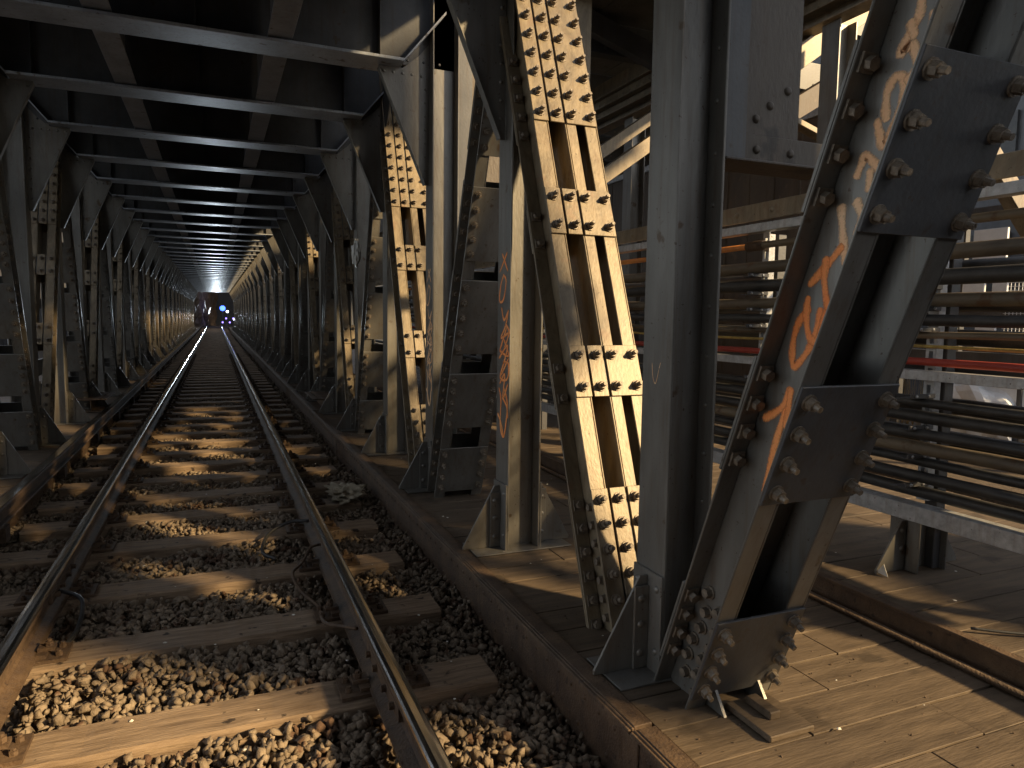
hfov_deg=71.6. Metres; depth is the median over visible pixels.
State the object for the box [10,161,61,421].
diagonal beam
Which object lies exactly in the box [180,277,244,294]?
crossbeam
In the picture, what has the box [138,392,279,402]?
sleeper
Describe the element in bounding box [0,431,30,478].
bridge post
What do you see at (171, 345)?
bridge post
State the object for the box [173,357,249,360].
sleeper
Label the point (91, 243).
diagonal beam
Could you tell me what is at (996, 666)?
step beam
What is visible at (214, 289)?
crossbeam
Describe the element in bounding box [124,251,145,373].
bridge post
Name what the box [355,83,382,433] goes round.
diagonal beam
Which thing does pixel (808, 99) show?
brace
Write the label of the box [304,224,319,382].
diagonal beam
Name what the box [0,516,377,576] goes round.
sleeper
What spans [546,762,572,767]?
sleeper
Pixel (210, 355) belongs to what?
sleeper
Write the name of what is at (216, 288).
crossbeam
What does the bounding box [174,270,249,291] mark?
crossbeam
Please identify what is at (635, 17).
roof
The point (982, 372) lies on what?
cable
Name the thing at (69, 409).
bridge post
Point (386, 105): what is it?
top chord
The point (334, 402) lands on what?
bridge post
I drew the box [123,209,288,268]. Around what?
crossbeam
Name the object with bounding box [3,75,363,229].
crossbeam
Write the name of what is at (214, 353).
sleeper
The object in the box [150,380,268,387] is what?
sleeper
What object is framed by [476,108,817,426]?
panel wall
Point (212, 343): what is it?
sleeper
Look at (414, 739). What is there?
running rail
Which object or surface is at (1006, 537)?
rack channel
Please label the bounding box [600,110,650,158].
brace
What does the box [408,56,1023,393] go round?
building
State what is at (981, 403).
cable
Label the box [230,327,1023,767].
timber deck
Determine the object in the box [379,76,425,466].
diagonal beam
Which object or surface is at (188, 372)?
sleeper
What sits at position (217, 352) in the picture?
sleeper
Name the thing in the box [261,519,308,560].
bond cable
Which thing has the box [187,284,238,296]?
crossbeam
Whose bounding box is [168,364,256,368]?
sleeper
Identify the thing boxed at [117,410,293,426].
sleeper
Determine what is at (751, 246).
pipe coupling
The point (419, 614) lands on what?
litter
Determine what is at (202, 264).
crossbeam
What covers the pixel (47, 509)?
sleeper
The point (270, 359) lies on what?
bridge post
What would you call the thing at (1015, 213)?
pipe
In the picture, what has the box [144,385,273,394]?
sleeper
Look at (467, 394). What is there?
diagonal beam
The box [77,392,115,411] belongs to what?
short beam
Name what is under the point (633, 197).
post
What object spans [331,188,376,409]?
diagonal beam
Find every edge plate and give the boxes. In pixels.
[0,333,196,527]
[228,327,699,767]
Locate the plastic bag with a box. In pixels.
[351,239,360,267]
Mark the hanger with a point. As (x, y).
(584, 10)
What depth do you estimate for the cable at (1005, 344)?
3.78 m
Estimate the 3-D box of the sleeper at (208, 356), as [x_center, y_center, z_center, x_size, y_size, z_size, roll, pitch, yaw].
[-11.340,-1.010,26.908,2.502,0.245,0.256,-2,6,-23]
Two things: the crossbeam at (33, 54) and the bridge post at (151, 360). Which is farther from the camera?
the bridge post at (151, 360)
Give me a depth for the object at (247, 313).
38.38 m
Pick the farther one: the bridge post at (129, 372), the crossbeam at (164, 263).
the crossbeam at (164, 263)
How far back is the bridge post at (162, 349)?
24.37 m
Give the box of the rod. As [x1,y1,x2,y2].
[971,627,1023,634]
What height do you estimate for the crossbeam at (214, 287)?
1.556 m
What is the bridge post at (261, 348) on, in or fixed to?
on the timber deck at (890, 709)
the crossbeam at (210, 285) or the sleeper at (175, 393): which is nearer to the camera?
the sleeper at (175, 393)
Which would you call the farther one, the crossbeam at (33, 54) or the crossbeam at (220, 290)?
the crossbeam at (220, 290)
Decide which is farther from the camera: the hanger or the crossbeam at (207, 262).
the crossbeam at (207, 262)
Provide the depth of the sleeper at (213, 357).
26.20 m
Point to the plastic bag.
(356, 253)
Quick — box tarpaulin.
[930,383,1023,441]
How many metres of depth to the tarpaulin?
8.94 m
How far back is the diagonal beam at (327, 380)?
11.21 m
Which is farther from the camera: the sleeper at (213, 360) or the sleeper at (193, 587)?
the sleeper at (213, 360)
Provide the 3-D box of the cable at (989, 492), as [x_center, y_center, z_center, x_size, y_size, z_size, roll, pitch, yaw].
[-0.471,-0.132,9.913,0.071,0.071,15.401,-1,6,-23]
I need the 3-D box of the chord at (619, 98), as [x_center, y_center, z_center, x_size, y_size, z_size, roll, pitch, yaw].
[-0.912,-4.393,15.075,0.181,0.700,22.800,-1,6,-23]
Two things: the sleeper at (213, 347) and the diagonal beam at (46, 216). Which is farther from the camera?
the sleeper at (213, 347)
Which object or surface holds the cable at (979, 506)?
attached to the rack upright at (942, 391)
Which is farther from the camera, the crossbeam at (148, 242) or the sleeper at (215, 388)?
the crossbeam at (148, 242)
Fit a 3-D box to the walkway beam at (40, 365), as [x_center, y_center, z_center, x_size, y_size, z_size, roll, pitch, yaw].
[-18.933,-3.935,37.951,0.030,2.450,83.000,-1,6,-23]
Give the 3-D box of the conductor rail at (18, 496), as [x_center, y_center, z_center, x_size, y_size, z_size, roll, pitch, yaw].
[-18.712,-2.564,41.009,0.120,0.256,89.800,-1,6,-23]
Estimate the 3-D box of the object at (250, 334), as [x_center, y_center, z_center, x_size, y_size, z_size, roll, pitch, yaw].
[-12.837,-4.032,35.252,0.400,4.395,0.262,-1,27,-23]
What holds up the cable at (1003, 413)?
attached to the rack upright at (942, 391)
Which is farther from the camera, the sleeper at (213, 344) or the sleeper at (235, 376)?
the sleeper at (213, 344)
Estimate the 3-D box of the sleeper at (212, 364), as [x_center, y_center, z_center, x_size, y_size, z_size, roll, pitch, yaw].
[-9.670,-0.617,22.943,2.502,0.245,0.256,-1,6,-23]
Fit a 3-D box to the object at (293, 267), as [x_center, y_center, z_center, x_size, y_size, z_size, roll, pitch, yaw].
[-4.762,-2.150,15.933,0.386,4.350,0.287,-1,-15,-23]
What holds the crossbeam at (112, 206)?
attached to the bridge post at (106, 383)
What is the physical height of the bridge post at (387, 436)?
4.100 m
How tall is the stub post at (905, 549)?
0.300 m
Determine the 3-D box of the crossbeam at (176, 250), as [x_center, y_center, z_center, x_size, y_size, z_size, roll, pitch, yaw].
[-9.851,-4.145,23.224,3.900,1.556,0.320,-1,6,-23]
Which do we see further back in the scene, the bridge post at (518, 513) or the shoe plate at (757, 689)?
the bridge post at (518, 513)
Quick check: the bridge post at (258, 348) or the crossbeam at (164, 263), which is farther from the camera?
the bridge post at (258, 348)
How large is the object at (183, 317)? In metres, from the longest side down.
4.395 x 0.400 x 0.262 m
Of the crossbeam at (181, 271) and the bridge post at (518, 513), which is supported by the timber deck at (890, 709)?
the bridge post at (518, 513)
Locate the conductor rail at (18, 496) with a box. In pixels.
[0,325,201,543]
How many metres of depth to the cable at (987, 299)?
3.53 m
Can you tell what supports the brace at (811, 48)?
attached to the chord at (619, 98)
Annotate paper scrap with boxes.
[877,564,887,576]
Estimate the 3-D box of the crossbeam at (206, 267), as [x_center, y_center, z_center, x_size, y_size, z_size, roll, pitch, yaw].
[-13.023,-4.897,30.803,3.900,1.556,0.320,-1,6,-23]
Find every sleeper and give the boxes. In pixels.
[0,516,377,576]
[0,549,404,628]
[0,654,498,767]
[19,493,361,543]
[19,593,440,694]
[37,477,345,518]
[59,462,336,498]
[73,450,327,480]
[87,440,320,466]
[97,431,312,454]
[102,423,303,443]
[110,416,298,434]
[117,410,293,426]
[124,405,290,419]
[129,400,286,413]
[132,396,281,408]
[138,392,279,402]
[140,388,275,398]
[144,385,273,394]
[148,383,271,390]
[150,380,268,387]
[153,377,266,384]
[156,375,265,381]
[159,373,264,378]
[160,371,261,376]
[161,369,259,374]
[162,367,257,372]
[166,365,257,370]
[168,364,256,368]
[169,362,255,366]
[170,361,253,365]
[172,358,251,362]
[172,360,253,363]
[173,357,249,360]
[175,356,249,359]
[176,354,247,357]
[176,355,249,358]
[177,353,246,356]
[178,354,245,354]
[179,353,245,353]
[181,351,230,351]
[181,351,244,352]
[181,352,244,353]
[182,350,243,350]
[183,349,242,349]
[185,347,241,347]
[186,346,225,346]
[187,344,238,344]
[187,345,239,345]
[188,343,237,343]
[190,341,236,341]
[190,342,237,342]
[191,340,234,340]
[192,339,234,339]
[195,336,232,336]
[196,334,230,334]
[196,335,231,335]
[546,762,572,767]
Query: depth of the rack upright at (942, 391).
3.75 m
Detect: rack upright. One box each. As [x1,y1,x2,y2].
[541,325,547,429]
[639,281,645,365]
[736,232,786,401]
[894,231,964,567]
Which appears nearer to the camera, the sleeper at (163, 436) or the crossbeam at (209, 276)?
the sleeper at (163, 436)
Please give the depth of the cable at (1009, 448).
3.54 m
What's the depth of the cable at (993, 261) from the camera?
3.73 m
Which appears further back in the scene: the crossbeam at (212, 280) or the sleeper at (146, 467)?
the crossbeam at (212, 280)
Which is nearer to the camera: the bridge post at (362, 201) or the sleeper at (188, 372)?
the bridge post at (362, 201)
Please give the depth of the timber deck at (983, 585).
3.76 m
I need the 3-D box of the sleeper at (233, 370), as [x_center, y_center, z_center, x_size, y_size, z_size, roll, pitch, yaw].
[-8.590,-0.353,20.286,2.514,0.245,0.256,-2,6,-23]
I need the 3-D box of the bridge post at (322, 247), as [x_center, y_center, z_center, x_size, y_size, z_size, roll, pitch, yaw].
[-3.114,-1.765,11.911,0.730,4.100,0.280,-1,6,-23]
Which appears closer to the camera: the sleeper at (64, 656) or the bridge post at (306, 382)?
the sleeper at (64, 656)
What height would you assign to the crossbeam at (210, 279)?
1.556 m
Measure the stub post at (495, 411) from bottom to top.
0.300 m
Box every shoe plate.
[705,690,726,717]
[743,680,766,698]
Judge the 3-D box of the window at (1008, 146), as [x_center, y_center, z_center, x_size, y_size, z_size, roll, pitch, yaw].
[9.844,-4.779,14.802,0.065,1.500,1.300,-1,6,-23]
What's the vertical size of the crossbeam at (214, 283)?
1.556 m
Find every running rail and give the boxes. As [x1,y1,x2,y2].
[0,324,208,729]
[220,324,453,767]
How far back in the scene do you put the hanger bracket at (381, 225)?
8.84 m
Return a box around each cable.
[58,589,84,641]
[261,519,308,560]
[291,543,357,630]
[375,340,1023,456]
[375,343,1023,474]
[382,339,1023,439]
[409,264,1023,305]
[410,291,1023,311]
[410,314,1023,327]
[411,256,1023,300]
[411,319,1023,340]
[411,320,1023,348]
[411,322,1023,352]
[412,328,1023,377]
[418,366,1023,523]
[463,358,1023,459]
[542,353,1023,420]
[542,380,1023,488]
[542,387,1023,506]
[548,358,1023,424]
[629,306,1023,312]
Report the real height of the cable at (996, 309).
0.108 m
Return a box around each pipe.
[408,244,744,289]
[409,237,1023,298]
[412,326,1023,372]
[761,207,1023,247]
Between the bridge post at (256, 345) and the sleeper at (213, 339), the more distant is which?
the sleeper at (213, 339)
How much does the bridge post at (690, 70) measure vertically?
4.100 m
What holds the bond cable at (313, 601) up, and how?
attached to the running rail at (414, 739)
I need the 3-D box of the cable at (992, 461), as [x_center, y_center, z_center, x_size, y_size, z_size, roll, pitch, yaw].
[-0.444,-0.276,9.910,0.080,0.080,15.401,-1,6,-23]
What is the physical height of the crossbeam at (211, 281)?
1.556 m
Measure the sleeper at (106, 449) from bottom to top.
0.245 m
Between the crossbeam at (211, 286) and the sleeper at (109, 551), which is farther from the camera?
the crossbeam at (211, 286)
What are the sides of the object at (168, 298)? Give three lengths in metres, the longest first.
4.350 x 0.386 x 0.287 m
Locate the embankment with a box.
[547,387,1023,509]
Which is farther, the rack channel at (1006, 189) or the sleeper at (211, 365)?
the sleeper at (211, 365)
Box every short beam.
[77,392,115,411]
[305,391,329,410]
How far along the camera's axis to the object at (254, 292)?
30.90 m
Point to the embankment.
(950, 475)
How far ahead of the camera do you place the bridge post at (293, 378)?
14.92 m
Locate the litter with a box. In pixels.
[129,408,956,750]
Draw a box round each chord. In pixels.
[305,78,390,194]
[591,0,871,135]
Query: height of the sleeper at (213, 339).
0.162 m
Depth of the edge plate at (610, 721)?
3.40 m
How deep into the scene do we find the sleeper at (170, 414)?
11.63 m
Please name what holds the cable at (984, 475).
attached to the rack upright at (942, 391)
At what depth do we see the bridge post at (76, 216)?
10.52 m
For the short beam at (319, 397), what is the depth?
11.18 m
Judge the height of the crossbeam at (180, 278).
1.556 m
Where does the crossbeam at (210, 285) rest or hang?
attached to the bridge post
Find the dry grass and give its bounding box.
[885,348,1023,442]
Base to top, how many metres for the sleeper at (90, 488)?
0.245 m
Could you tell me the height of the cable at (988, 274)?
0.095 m
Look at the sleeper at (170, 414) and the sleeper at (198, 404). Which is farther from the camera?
the sleeper at (198, 404)
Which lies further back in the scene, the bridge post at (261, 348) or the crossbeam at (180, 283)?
the crossbeam at (180, 283)
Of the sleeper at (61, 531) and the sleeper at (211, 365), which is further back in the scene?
the sleeper at (211, 365)
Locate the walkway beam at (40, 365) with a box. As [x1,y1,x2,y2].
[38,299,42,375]
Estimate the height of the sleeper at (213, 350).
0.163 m
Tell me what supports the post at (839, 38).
attached to the timber deck at (983, 585)
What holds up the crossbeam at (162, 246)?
attached to the bridge post at (154, 354)
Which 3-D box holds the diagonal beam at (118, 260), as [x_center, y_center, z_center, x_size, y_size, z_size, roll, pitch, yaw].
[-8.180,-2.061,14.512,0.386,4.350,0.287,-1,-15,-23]
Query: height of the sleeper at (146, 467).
0.245 m
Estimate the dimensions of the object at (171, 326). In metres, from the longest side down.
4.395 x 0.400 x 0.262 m
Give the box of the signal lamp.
[220,306,224,321]
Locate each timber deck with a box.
[0,327,198,496]
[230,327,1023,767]
[352,349,1023,657]
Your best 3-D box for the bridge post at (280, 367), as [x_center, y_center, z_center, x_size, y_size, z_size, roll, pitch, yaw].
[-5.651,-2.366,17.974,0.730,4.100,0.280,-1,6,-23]
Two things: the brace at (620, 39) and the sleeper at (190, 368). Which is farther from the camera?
the sleeper at (190, 368)
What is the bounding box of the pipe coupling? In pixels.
[744,240,766,251]
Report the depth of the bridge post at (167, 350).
25.90 m
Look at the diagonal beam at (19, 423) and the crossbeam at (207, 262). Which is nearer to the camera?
the diagonal beam at (19, 423)
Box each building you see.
[62,234,382,343]
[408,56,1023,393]
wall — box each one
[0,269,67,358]
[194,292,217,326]
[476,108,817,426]
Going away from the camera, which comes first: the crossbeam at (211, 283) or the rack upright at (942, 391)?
the rack upright at (942, 391)
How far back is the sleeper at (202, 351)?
30.62 m
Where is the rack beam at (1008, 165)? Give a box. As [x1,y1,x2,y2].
[376,149,1023,285]
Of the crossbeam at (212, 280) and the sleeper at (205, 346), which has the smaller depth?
the sleeper at (205, 346)
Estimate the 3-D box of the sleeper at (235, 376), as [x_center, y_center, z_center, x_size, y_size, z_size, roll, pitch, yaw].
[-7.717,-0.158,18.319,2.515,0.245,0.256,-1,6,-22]
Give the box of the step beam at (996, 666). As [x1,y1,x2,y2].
[353,373,1023,699]
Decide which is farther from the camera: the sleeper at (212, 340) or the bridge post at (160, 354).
the sleeper at (212, 340)
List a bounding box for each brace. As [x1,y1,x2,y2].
[591,9,652,70]
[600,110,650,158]
[604,135,649,182]
[798,81,819,117]
[798,118,816,140]
[801,11,868,68]
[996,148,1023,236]
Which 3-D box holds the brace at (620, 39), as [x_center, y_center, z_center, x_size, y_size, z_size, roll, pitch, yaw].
[1.309,-4.047,8.376,2.667,1.008,0.120,-1,6,-23]
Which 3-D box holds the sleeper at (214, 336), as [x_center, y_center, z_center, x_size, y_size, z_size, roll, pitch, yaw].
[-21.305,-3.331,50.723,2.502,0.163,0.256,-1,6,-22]
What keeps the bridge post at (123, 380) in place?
on the timber deck at (32, 459)
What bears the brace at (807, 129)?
attached to the brace at (808, 99)
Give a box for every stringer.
[79,0,204,287]
[219,0,302,290]
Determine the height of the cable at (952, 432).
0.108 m
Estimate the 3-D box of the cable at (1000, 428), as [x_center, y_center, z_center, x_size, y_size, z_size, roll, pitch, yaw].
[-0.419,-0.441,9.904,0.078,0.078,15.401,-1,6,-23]
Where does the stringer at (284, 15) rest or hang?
attached to the upper deck
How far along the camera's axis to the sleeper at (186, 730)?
2.85 m
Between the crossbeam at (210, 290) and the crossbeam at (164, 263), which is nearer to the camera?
the crossbeam at (164, 263)
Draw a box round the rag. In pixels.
[323,482,366,504]
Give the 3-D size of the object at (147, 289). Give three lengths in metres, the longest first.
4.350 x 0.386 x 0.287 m
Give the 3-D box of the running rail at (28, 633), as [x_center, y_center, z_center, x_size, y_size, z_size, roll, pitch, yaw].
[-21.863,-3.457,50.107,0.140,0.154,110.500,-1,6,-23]
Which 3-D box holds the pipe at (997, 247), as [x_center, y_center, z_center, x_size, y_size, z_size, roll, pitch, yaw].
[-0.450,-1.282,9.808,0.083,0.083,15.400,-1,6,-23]
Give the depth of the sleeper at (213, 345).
36.10 m
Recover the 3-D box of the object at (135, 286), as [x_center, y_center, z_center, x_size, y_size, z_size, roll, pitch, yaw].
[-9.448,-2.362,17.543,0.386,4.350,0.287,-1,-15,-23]
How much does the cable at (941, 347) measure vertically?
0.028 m
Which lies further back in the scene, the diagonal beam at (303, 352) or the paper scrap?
the diagonal beam at (303, 352)
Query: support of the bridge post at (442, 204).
on the timber deck at (890, 709)
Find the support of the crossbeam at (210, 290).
attached to the bridge post
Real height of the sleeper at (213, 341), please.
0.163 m
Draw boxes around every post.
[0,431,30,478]
[2,75,66,447]
[41,228,90,424]
[66,156,107,405]
[86,254,120,396]
[102,232,130,387]
[113,266,139,379]
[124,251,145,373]
[132,274,151,368]
[139,263,156,364]
[144,280,160,360]
[151,273,164,357]
[154,284,166,354]
[159,278,169,352]
[161,288,172,350]
[165,286,174,348]
[171,292,179,343]
[253,290,260,349]
[255,342,260,351]
[257,290,266,353]
[260,277,270,356]
[263,284,274,359]
[267,271,279,362]
[271,279,283,366]
[275,260,290,371]
[281,272,298,376]
[287,244,307,383]
[295,263,319,391]
[306,215,334,401]
[319,247,351,413]
[336,118,374,431]
[361,65,407,455]
[399,0,459,493]
[462,0,570,556]
[493,398,496,415]
[587,0,730,690]
[621,116,645,360]
[816,18,857,143]
[874,515,955,573]
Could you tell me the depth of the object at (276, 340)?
20.28 m
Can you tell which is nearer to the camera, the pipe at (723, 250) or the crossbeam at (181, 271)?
the pipe at (723, 250)
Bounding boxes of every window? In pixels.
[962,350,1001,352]
[969,232,1010,291]
[1000,109,1019,152]
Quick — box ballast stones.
[0,351,602,767]
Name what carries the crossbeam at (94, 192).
attached to the bridge post at (76, 216)
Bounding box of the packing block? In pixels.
[725,693,813,742]
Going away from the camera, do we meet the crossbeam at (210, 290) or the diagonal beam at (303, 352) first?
the diagonal beam at (303, 352)
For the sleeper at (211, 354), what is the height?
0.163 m
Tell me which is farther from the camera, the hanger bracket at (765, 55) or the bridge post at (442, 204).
the bridge post at (442, 204)
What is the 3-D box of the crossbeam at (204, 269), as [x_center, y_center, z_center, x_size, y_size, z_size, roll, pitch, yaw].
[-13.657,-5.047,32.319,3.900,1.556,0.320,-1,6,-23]
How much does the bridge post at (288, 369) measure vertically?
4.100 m
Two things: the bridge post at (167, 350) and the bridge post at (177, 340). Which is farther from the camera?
the bridge post at (177, 340)
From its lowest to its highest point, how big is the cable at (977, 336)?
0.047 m
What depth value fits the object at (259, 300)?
27.84 m
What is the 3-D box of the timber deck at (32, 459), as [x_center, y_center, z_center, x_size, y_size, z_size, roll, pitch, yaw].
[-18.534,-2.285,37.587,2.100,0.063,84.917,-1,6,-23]
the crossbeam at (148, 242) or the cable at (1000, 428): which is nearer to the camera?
the cable at (1000, 428)
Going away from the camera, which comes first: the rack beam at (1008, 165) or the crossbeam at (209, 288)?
the rack beam at (1008, 165)
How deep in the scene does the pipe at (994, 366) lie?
3.53 m
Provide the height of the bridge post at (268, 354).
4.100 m
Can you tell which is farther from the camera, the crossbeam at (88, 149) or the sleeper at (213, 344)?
the sleeper at (213, 344)
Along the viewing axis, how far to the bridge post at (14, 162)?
7.48 m
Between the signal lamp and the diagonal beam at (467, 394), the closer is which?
the diagonal beam at (467, 394)
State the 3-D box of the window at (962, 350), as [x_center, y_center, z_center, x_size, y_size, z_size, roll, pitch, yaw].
[9.781,0.000,15.250,0.065,1.500,1.300,-1,6,-23]
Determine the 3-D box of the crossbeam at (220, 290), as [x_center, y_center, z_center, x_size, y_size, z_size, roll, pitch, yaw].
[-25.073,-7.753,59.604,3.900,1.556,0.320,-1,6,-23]
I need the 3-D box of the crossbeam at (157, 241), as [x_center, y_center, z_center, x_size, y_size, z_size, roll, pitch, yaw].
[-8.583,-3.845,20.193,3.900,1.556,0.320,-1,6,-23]
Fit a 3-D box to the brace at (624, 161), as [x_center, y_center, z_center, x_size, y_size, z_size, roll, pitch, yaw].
[1.321,-2.544,7.985,1.533,1.139,0.120,-1,6,-23]
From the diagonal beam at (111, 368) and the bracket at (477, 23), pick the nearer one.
the bracket at (477, 23)
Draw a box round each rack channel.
[378,179,1023,286]
[412,329,1023,389]
[416,368,1023,554]
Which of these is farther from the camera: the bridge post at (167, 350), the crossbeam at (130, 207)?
the bridge post at (167, 350)
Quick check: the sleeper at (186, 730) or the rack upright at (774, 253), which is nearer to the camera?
the sleeper at (186, 730)
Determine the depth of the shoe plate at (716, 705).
2.62 m
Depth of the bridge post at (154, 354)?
21.31 m
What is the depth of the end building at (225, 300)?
108.90 m
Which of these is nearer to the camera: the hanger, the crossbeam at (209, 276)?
the hanger
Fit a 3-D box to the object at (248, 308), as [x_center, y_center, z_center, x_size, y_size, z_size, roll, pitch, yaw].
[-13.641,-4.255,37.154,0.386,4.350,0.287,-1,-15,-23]
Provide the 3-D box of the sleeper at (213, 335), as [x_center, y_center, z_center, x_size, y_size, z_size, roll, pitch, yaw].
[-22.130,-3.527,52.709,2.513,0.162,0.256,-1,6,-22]
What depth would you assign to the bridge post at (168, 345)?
27.41 m
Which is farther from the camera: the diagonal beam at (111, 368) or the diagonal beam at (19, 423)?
the diagonal beam at (111, 368)
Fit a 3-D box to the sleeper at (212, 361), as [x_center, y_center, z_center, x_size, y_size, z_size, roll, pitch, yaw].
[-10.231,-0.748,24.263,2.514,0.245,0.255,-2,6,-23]
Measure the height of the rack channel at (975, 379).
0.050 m
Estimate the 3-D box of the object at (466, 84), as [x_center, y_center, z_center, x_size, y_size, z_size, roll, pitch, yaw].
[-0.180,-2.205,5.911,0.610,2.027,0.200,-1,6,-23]
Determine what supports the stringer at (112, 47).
attached to the upper deck
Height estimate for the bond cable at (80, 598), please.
0.121 m
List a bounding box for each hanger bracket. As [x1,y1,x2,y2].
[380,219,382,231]
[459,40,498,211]
[725,0,821,179]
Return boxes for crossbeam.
[0,0,454,185]
[0,16,403,212]
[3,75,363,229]
[58,131,338,241]
[74,155,319,250]
[100,183,305,257]
[110,195,297,263]
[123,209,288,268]
[130,219,283,271]
[139,228,276,274]
[144,237,273,277]
[150,243,268,280]
[153,248,265,282]
[158,252,261,282]
[161,256,260,285]
[165,259,256,286]
[166,262,255,288]
[170,265,252,288]
[171,268,251,290]
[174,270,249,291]
[175,272,248,292]
[177,274,246,292]
[178,275,245,293]
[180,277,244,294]
[181,278,243,295]
[183,279,242,296]
[183,281,241,296]
[185,282,240,296]
[185,283,239,297]
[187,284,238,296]
[187,285,238,298]
[189,286,236,298]
[189,286,237,298]
[190,287,236,299]
[190,288,235,299]
[191,289,234,299]
[192,289,234,300]
[193,290,233,299]
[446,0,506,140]
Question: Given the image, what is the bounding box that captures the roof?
[590,0,864,175]
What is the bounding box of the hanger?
[575,0,591,83]

